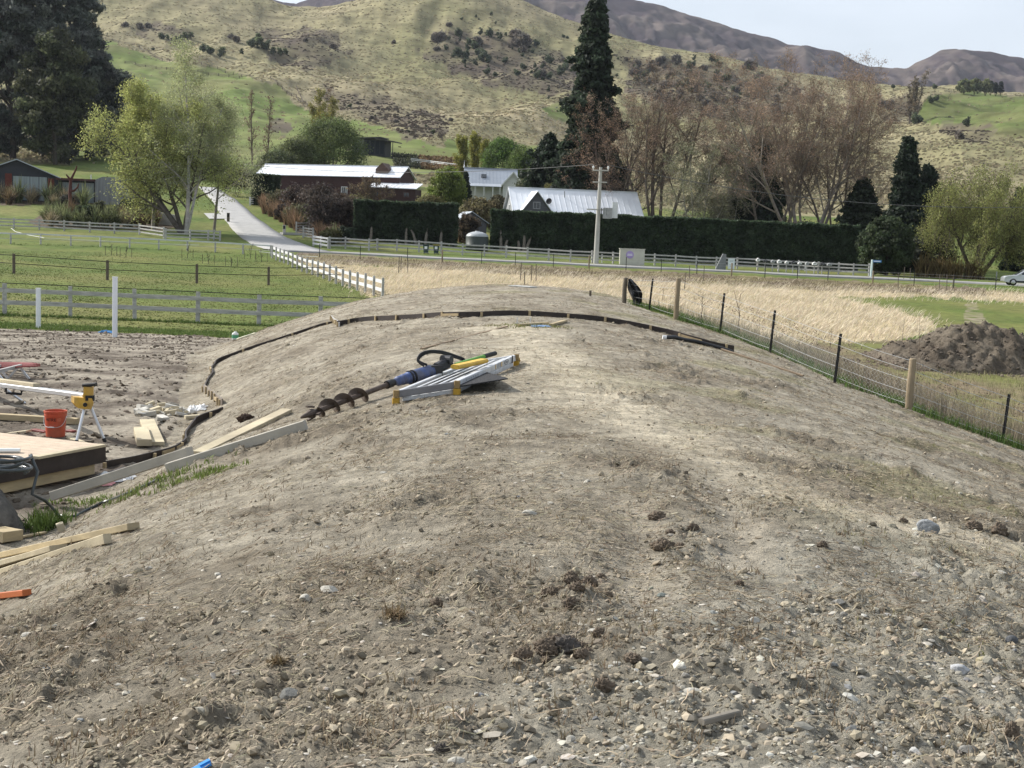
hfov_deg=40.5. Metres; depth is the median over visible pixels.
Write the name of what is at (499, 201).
green bush
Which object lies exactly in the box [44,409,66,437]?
bucket
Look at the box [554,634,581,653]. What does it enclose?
soil clod
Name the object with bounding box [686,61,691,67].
hill shrub
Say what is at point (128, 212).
flax plant
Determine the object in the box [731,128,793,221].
birch tree
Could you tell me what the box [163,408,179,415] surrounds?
offcut
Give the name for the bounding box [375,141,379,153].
window
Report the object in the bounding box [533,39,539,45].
hill shrub
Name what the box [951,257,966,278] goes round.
reed clump
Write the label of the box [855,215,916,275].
round bush
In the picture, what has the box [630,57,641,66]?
hill shrub
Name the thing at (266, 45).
hill shrub
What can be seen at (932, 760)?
soil crumbs
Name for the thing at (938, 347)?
heap clods
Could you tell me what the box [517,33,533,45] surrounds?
hill shrub
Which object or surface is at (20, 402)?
mud clods
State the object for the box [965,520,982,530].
soil clod
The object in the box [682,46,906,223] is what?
bare tree
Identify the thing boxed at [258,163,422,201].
woolshed
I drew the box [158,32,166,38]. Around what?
hill shrub
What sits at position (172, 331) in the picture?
grass
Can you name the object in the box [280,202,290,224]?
tussock
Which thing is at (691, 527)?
soil clod
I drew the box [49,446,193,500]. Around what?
timber
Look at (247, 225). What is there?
side road
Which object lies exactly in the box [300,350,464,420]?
earth auger
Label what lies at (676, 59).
hill shrub
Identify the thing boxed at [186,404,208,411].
plastic wrap
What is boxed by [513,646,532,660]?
soil clod
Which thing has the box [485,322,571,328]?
grass
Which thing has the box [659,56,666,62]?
hill shrub
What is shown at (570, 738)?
stone
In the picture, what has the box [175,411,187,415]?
offcut
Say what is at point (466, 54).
hill shrub
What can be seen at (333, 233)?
garden shrub
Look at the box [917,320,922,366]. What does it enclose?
weed stalk
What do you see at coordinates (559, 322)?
timber
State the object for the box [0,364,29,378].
trestle
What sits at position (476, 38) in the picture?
hill shrub
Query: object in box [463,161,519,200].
house
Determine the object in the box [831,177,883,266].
cypress tree
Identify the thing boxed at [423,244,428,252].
wheelie bin
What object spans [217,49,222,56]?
hill shrub
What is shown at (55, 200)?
tussock
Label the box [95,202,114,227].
flax plant
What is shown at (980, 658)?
stone
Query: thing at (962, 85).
shelter tree
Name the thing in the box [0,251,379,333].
grass
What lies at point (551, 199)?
house
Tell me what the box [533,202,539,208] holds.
window
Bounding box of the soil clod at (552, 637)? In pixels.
[548,635,559,641]
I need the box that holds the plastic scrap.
[531,325,550,326]
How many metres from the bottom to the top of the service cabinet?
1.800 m
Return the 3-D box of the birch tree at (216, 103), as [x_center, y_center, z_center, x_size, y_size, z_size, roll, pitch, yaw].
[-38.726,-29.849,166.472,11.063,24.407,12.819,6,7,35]
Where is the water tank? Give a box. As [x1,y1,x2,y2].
[465,231,488,250]
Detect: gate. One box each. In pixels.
[295,221,309,232]
[302,226,313,238]
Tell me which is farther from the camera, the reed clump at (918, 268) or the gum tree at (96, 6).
the gum tree at (96, 6)
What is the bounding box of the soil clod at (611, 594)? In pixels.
[605,591,613,597]
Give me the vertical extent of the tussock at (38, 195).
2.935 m
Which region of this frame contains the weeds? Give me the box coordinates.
[631,295,1023,447]
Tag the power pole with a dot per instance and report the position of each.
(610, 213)
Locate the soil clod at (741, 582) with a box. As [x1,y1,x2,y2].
[734,579,743,585]
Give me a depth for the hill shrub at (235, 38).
822.02 m
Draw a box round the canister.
[232,331,238,339]
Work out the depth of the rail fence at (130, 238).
135.34 m
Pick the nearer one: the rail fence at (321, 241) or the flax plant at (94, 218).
the rail fence at (321, 241)
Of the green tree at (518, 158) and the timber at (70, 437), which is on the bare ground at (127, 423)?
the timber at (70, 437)
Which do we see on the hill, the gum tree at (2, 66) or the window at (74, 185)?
the gum tree at (2, 66)
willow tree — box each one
[272,134,325,164]
[292,111,373,164]
[912,158,1023,279]
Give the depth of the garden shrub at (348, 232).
168.45 m
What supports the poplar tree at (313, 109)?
on the hill
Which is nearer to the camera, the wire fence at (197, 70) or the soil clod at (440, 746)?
the soil clod at (440, 746)
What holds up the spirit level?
on the folding platform
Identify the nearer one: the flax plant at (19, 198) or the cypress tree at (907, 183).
the cypress tree at (907, 183)
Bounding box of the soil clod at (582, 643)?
[579,641,587,647]
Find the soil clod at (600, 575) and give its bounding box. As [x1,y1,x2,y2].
[596,573,606,578]
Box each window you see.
[12,175,47,201]
[59,181,68,192]
[72,182,84,201]
[85,182,93,202]
[341,187,346,193]
[366,140,369,153]
[370,140,374,153]
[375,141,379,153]
[380,141,383,153]
[403,192,408,196]
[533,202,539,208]
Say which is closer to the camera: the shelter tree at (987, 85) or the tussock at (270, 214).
the tussock at (270, 214)
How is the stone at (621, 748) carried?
on the mound
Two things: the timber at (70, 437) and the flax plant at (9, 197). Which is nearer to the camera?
the timber at (70, 437)
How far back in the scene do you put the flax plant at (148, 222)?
179.50 m
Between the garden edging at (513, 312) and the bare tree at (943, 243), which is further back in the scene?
the bare tree at (943, 243)
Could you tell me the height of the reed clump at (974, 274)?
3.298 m
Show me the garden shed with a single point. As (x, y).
(482, 227)
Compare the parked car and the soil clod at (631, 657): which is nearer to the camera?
the soil clod at (631, 657)
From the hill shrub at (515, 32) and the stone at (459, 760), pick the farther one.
the hill shrub at (515, 32)
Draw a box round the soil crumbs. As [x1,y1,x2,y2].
[0,304,1023,767]
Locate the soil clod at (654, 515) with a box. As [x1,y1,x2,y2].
[647,511,665,519]
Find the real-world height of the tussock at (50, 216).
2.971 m
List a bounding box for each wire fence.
[0,254,343,284]
[102,36,303,105]
[130,61,239,78]
[296,85,312,111]
[319,244,1023,289]
[622,278,1023,445]
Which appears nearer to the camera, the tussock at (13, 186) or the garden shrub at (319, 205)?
the garden shrub at (319, 205)
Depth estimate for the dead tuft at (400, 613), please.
6.14 m
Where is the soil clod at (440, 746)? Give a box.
[434,742,449,752]
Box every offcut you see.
[136,404,152,407]
[144,401,154,405]
[144,410,156,416]
[149,406,161,410]
[155,417,165,421]
[157,414,169,418]
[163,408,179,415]
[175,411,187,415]
[184,414,199,418]
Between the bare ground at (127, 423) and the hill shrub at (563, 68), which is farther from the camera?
the hill shrub at (563, 68)
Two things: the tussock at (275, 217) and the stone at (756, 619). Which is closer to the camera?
the stone at (756, 619)
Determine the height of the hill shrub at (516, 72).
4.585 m
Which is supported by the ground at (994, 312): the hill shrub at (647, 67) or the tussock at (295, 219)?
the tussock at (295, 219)
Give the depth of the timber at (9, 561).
11.00 m
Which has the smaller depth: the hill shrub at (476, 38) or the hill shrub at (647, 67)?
the hill shrub at (476, 38)
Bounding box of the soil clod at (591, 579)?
[580,575,598,587]
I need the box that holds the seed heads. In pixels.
[656,283,1023,419]
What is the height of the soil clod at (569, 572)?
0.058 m
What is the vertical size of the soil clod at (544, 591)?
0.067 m
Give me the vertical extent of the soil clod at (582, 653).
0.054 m
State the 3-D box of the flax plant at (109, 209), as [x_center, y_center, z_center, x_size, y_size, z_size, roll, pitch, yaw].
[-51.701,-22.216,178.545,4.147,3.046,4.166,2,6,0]
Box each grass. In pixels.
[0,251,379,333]
[0,321,255,337]
[17,503,77,537]
[30,487,128,510]
[83,450,237,518]
[135,458,252,496]
[190,462,239,480]
[296,253,1022,298]
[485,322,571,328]
[628,298,1023,449]
[869,356,1023,439]
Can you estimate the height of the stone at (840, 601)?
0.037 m
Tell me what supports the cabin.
on the hill
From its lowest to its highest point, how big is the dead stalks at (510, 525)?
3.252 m
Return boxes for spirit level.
[451,358,488,369]
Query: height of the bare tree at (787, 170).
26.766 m
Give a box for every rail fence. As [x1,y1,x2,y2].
[0,218,164,237]
[0,232,271,255]
[0,282,368,323]
[165,228,220,240]
[271,245,383,295]
[312,235,328,247]
[329,237,870,275]
[411,158,467,165]
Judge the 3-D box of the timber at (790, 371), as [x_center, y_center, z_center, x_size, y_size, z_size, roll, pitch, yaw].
[4.578,-0.402,25.492,1.811,0.368,0.050,8,8,44]
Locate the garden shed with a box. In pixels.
[457,211,488,241]
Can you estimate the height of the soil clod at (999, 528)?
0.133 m
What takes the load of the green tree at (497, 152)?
on the hill
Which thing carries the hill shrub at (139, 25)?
on the hill
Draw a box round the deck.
[0,433,105,492]
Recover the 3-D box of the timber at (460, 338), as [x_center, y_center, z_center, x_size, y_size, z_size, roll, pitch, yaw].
[-0.746,-0.790,23.192,0.045,0.199,3.726,4,6,20]
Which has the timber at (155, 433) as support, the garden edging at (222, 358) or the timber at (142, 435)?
the timber at (142, 435)
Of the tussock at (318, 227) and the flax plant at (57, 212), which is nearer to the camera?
the flax plant at (57, 212)
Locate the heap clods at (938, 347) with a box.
[864,320,1023,373]
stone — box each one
[20,632,29,637]
[230,669,241,674]
[279,687,298,700]
[300,594,310,601]
[320,585,337,592]
[447,756,464,764]
[503,758,513,763]
[522,510,536,515]
[566,735,574,742]
[618,745,629,750]
[641,657,648,662]
[657,593,666,597]
[677,664,686,669]
[681,672,689,677]
[683,687,701,692]
[748,617,759,622]
[831,599,845,604]
[908,747,920,754]
[916,519,939,532]
[950,664,970,674]
[958,745,976,753]
[975,656,983,661]
[1005,635,1018,643]
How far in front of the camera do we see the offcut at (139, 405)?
23.01 m
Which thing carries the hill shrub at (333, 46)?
on the hill
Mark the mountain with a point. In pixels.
(652, 24)
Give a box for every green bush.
[222,165,250,195]
[254,145,301,172]
[415,192,446,202]
[458,196,498,229]
[489,194,505,208]
[911,228,958,264]
[998,218,1023,265]
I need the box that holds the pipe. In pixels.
[667,335,732,351]
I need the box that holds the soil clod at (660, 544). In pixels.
[652,537,675,550]
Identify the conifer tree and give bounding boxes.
[462,172,472,200]
[518,132,561,187]
[550,149,596,189]
[716,178,772,221]
[997,186,1023,271]
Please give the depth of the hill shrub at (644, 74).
909.92 m
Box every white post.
[36,288,40,327]
[112,277,117,336]
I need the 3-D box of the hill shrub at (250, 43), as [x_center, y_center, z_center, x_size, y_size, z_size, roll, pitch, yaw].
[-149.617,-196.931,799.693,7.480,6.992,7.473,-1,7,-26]
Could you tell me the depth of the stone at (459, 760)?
4.43 m
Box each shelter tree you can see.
[953,78,970,93]
[967,77,983,94]
[980,77,993,95]
[993,82,998,95]
[998,81,1004,95]
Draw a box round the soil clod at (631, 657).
[622,652,641,663]
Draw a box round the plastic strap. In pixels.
[192,758,211,767]
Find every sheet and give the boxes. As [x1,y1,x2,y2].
[508,285,536,287]
[627,279,641,305]
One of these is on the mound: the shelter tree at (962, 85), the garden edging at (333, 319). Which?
the garden edging at (333, 319)
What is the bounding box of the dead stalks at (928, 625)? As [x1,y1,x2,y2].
[0,283,1023,701]
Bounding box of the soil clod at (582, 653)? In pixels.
[572,648,590,658]
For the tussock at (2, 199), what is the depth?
201.57 m
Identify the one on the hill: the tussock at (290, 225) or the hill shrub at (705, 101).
the hill shrub at (705, 101)
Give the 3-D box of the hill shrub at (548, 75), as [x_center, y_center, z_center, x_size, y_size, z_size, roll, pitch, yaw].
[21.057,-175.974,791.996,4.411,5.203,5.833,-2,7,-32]
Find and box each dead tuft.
[263,651,292,668]
[377,600,413,620]
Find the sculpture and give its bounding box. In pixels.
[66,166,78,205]
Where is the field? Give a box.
[297,252,1023,343]
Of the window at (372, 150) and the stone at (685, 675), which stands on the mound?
the stone at (685, 675)
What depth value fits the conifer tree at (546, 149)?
204.29 m
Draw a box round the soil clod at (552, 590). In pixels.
[547,586,559,594]
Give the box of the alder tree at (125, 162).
[69,92,253,232]
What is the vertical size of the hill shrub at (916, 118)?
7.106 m
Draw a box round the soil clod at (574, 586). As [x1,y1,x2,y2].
[568,581,585,591]
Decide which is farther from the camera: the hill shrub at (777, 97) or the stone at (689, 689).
the hill shrub at (777, 97)
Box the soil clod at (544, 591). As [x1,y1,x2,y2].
[541,586,549,597]
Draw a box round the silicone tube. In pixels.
[0,448,20,452]
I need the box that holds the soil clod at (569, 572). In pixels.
[564,570,577,576]
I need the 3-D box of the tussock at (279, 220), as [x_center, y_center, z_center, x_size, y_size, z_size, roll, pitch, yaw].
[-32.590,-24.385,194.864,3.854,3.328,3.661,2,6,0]
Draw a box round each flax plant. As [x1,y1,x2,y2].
[2,187,19,204]
[8,176,31,202]
[35,178,62,203]
[36,200,54,221]
[42,202,63,223]
[50,180,67,201]
[50,196,73,220]
[54,204,74,223]
[55,199,76,220]
[66,207,79,224]
[72,181,98,205]
[75,206,91,226]
[81,203,108,225]
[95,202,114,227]
[101,203,118,215]
[106,204,126,226]
[111,203,129,223]
[121,207,140,226]
[128,209,144,223]
[136,213,149,227]
[144,207,159,223]
[145,210,162,226]
[266,192,282,207]
[295,212,307,227]
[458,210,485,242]
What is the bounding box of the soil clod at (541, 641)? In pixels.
[533,637,554,649]
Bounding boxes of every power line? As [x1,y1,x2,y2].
[246,164,593,172]
[609,165,1023,207]
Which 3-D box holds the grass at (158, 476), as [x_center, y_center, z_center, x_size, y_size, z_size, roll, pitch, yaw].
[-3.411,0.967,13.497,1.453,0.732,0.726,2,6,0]
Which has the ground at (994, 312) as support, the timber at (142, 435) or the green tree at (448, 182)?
the green tree at (448, 182)
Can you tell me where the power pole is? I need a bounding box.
[587,166,617,263]
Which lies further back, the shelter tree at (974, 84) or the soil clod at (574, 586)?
the shelter tree at (974, 84)
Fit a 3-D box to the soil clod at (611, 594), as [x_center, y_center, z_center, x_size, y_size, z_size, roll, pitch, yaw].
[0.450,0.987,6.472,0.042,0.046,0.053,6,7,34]
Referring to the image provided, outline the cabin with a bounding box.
[352,137,401,158]
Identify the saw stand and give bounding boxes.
[0,382,106,441]
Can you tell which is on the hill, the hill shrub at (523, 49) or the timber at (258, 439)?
the hill shrub at (523, 49)
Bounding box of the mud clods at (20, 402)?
[0,328,234,529]
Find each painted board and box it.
[0,362,32,362]
[0,363,36,363]
[0,365,39,367]
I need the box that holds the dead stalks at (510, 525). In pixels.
[0,283,1023,767]
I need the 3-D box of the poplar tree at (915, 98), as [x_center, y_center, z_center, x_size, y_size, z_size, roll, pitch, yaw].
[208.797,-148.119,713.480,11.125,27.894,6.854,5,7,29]
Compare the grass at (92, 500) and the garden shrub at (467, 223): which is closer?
the grass at (92, 500)
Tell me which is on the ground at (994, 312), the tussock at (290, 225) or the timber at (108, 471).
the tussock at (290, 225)
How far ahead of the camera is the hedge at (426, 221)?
174.44 m
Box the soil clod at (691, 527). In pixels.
[686,523,699,530]
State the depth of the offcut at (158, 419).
21.62 m
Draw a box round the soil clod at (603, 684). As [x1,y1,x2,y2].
[594,677,615,692]
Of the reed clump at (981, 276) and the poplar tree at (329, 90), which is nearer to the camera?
the reed clump at (981, 276)
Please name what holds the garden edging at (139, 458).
on the mound
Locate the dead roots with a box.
[0,377,1023,767]
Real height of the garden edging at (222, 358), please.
1.060 m
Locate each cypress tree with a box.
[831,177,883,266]
[868,135,928,271]
[918,162,954,244]
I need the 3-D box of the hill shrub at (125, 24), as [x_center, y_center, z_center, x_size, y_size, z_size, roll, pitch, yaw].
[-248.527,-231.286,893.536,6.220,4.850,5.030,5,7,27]
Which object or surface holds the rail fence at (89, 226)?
on the ground at (994, 312)
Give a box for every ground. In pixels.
[0,162,1023,450]
[0,329,231,548]
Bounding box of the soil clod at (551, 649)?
[534,642,557,656]
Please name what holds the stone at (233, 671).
on the mound
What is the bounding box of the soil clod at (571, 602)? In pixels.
[562,596,579,608]
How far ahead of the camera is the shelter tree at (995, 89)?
938.98 m
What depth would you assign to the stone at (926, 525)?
9.12 m
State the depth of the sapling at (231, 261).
116.21 m
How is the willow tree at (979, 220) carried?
on the ground at (994, 312)
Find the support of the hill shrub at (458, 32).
on the hill
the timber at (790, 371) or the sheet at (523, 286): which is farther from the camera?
the sheet at (523, 286)
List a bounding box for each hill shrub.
[121,21,129,26]
[135,22,143,28]
[144,22,151,27]
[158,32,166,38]
[182,31,188,39]
[199,43,205,51]
[204,45,214,53]
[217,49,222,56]
[218,46,225,54]
[232,35,239,42]
[245,36,256,46]
[254,36,263,47]
[262,39,271,49]
[270,47,275,54]
[277,47,282,55]
[328,43,337,49]
[430,29,448,42]
[433,45,440,50]
[453,46,462,56]
[454,27,462,36]
[462,49,469,58]
[470,40,479,47]
[472,36,482,45]
[477,51,486,60]
[482,67,490,74]
[485,27,493,36]
[508,28,524,37]
[510,36,520,45]
[513,68,520,75]
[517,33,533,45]
[519,45,526,51]
[519,63,527,68]
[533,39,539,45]
[533,69,541,77]
[537,68,546,77]
[544,54,554,62]
[545,71,552,78]
[557,65,566,72]
[628,65,641,74]
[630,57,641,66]
[641,69,649,76]
[645,62,655,71]
[654,56,663,64]
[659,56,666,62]
[659,80,670,88]
[671,52,682,63]
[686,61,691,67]
[696,93,704,100]
[699,65,708,70]
[701,97,711,107]
[707,89,720,100]
[722,72,731,79]
[730,94,739,102]
[733,85,741,92]
[742,58,757,68]
[773,94,779,101]
[910,112,923,123]
[928,96,934,102]
[954,129,963,138]
[962,116,970,125]
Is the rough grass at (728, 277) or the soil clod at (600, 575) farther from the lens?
the rough grass at (728, 277)
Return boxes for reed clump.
[910,252,926,276]
[920,253,937,276]
[928,261,939,277]
[931,253,947,277]
[939,256,955,278]
[947,251,966,278]
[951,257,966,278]
[960,257,978,278]
[965,251,989,279]
[975,264,988,279]
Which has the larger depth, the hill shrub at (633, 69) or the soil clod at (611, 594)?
the hill shrub at (633, 69)
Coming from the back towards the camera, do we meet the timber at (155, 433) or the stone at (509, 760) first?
the timber at (155, 433)
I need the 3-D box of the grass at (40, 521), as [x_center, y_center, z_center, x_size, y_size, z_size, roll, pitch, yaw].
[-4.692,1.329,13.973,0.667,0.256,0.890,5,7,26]
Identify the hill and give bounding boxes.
[0,0,1023,219]
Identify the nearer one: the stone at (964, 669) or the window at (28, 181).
the stone at (964, 669)
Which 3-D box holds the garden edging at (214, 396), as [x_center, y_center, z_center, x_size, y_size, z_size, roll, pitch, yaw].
[-5.214,0.217,24.074,0.070,0.330,3.459,0,6,-17]
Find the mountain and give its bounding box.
[273,0,1023,92]
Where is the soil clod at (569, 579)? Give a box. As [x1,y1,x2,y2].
[562,575,579,583]
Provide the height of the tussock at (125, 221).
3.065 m
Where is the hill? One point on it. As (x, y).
(988, 116)
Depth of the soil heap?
56.01 m
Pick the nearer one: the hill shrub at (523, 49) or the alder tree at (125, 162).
the alder tree at (125, 162)
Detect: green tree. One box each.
[424,164,467,208]
[478,135,522,168]
[502,144,535,179]
[514,177,526,186]
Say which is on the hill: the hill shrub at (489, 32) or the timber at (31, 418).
the hill shrub at (489, 32)
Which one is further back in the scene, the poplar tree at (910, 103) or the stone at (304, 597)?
the poplar tree at (910, 103)
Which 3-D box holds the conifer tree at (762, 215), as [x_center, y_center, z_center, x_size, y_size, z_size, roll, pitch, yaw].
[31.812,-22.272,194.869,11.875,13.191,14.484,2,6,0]
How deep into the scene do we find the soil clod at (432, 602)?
6.40 m
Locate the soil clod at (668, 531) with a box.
[664,529,675,533]
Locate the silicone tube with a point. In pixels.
(10, 450)
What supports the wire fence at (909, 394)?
on the ground at (994, 312)
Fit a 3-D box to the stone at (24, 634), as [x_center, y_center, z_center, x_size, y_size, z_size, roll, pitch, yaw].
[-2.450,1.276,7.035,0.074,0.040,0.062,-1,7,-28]
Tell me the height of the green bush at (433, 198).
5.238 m
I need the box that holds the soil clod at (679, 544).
[675,542,685,548]
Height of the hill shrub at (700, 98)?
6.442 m
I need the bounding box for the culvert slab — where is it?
[280,232,306,234]
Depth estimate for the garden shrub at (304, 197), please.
197.22 m
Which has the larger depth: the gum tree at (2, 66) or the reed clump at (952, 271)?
the gum tree at (2, 66)
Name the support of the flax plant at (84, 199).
on the ground at (994, 312)
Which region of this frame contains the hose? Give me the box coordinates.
[0,454,158,517]
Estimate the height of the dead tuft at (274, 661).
0.051 m
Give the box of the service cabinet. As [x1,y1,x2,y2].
[619,248,645,265]
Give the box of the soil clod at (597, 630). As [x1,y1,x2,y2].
[592,627,604,636]
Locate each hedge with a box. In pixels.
[250,172,281,204]
[352,198,459,246]
[489,208,860,270]
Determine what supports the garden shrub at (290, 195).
on the ground at (994, 312)
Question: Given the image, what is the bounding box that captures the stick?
[698,709,740,725]
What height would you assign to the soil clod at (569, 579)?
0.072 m
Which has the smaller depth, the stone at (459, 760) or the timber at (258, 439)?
the stone at (459, 760)
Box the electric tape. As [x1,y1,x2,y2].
[11,228,189,244]
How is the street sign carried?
on the ground at (994, 312)
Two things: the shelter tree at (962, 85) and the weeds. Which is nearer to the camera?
the weeds
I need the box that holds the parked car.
[1000,270,1023,285]
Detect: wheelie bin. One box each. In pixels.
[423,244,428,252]
[433,245,438,253]
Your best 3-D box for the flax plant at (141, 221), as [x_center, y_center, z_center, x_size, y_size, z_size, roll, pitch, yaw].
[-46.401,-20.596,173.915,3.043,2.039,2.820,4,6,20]
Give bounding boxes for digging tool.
[454,351,496,363]
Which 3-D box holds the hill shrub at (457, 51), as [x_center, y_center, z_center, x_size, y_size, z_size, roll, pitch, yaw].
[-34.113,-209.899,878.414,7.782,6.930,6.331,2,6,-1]
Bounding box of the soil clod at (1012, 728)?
[1005,721,1020,738]
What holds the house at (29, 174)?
on the ground at (994, 312)
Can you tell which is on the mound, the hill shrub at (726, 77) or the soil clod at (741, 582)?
the soil clod at (741, 582)
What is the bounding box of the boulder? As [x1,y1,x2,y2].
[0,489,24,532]
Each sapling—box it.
[225,256,237,266]
[244,243,255,259]
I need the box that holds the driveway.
[204,213,233,218]
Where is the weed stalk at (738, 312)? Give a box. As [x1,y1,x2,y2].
[734,292,741,330]
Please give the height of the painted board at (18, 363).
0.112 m
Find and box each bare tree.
[346,174,395,200]
[555,87,661,209]
[584,56,766,216]
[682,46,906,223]
[686,65,863,222]
[736,68,921,224]
[934,188,959,266]
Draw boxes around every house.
[0,159,137,204]
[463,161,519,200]
[503,187,643,215]
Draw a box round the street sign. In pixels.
[870,260,881,276]
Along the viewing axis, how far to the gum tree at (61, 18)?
302.27 m
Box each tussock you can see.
[0,178,6,201]
[3,181,18,202]
[20,187,35,203]
[29,183,41,201]
[40,209,60,226]
[47,193,60,205]
[57,186,67,204]
[117,205,136,226]
[253,192,265,206]
[259,194,269,213]
[264,199,275,216]
[267,197,279,218]
[271,201,283,221]
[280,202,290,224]
[280,203,301,227]
[288,208,306,230]
[311,219,326,235]
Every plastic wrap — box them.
[100,471,135,481]
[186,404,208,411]
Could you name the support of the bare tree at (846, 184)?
on the ground at (994, 312)
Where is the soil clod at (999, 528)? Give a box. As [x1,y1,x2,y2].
[991,522,1009,535]
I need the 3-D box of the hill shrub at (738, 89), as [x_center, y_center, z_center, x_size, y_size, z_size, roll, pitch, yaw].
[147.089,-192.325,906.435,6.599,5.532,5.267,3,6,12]
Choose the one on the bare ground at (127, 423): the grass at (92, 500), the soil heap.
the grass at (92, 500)
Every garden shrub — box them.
[60,194,75,205]
[72,204,81,213]
[82,205,96,221]
[92,200,106,213]
[118,199,136,210]
[266,185,292,207]
[273,202,290,219]
[276,181,308,205]
[283,202,311,223]
[293,178,344,203]
[300,186,348,232]
[319,227,342,243]
[327,189,360,224]
[337,197,353,228]
[337,225,354,240]
[349,193,371,200]
[458,211,481,243]
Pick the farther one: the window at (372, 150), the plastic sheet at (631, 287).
the window at (372, 150)
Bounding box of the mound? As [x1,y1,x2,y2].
[0,284,1023,767]
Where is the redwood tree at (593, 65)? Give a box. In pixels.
[542,0,633,190]
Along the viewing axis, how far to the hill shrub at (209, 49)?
774.30 m
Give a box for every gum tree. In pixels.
[0,0,55,159]
[0,0,96,156]
[0,24,18,156]
[9,23,103,164]
[37,0,111,155]
[53,28,123,159]
[91,65,147,155]
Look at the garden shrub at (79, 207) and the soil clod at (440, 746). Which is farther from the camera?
the garden shrub at (79, 207)
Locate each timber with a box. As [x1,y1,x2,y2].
[0,378,39,386]
[0,413,79,424]
[0,522,139,558]
[0,526,22,542]
[0,533,111,574]
[0,544,66,567]
[0,589,31,598]
[8,429,30,433]
[23,531,46,537]
[31,428,45,432]
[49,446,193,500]
[56,521,65,531]
[61,439,93,442]
[65,429,76,432]
[66,436,87,442]
[90,467,123,478]
[134,427,151,445]
[140,419,164,444]
[164,420,307,472]
[193,408,291,453]
[236,332,255,339]
[420,326,507,348]
[517,322,548,325]
[549,320,567,325]
[721,348,803,376]
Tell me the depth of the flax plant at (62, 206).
177.59 m
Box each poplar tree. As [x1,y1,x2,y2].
[244,90,261,164]
[260,96,274,153]
[307,102,330,163]
[314,87,339,164]
[325,87,333,163]
[452,134,471,174]
[468,130,481,167]
[478,139,489,167]
[906,78,920,123]
[907,69,930,114]
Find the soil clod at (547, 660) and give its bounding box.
[540,656,552,663]
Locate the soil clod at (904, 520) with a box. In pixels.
[899,518,907,523]
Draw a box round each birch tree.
[116,74,197,229]
[128,31,241,234]
[177,84,267,230]
[658,137,757,219]
[677,153,753,219]
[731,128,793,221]
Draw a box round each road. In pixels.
[199,187,330,251]
[273,249,1023,285]
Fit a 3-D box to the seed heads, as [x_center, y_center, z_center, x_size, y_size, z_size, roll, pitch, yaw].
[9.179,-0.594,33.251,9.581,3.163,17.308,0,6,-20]
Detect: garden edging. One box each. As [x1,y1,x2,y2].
[102,407,222,467]
[201,384,222,405]
[203,320,339,385]
[330,315,339,326]
[337,310,733,351]
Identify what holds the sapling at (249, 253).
on the ground at (994, 312)
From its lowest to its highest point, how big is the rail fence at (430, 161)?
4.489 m
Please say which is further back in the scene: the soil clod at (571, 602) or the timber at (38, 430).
the timber at (38, 430)
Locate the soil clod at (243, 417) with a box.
[236,413,254,422]
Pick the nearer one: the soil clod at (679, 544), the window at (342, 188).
the soil clod at (679, 544)
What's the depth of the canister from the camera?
44.58 m
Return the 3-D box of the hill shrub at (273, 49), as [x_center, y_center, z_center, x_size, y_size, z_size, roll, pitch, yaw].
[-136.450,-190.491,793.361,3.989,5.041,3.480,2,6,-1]
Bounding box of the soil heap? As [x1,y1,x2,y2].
[861,320,1023,374]
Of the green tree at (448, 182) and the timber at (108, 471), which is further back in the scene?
the green tree at (448, 182)
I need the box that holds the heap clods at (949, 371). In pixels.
[839,358,1023,376]
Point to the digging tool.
(490, 354)
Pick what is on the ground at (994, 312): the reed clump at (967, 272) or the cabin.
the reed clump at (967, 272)
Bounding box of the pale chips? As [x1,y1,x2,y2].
[0,291,1023,767]
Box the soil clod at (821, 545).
[817,541,827,547]
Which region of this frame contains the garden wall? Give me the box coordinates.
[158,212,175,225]
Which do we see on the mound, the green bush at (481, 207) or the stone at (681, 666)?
the stone at (681, 666)
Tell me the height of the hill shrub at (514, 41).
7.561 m
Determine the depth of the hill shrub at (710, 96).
810.24 m
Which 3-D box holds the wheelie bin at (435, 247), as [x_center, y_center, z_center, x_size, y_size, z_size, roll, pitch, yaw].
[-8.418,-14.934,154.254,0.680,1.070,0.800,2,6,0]
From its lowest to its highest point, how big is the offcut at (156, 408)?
0.156 m
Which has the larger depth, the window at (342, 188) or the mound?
the window at (342, 188)
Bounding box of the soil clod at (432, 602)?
[429,597,443,606]
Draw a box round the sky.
[277,0,1023,67]
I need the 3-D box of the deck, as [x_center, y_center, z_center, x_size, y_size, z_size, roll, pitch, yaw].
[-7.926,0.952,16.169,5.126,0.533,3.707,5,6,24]
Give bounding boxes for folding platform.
[392,354,519,403]
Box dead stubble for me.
[0,318,1023,767]
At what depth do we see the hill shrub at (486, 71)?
830.60 m
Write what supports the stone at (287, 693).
on the mound
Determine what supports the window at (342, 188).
in the woolshed
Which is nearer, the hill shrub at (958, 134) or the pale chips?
the pale chips
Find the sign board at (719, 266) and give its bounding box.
[715,254,725,269]
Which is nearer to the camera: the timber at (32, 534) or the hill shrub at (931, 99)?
the timber at (32, 534)

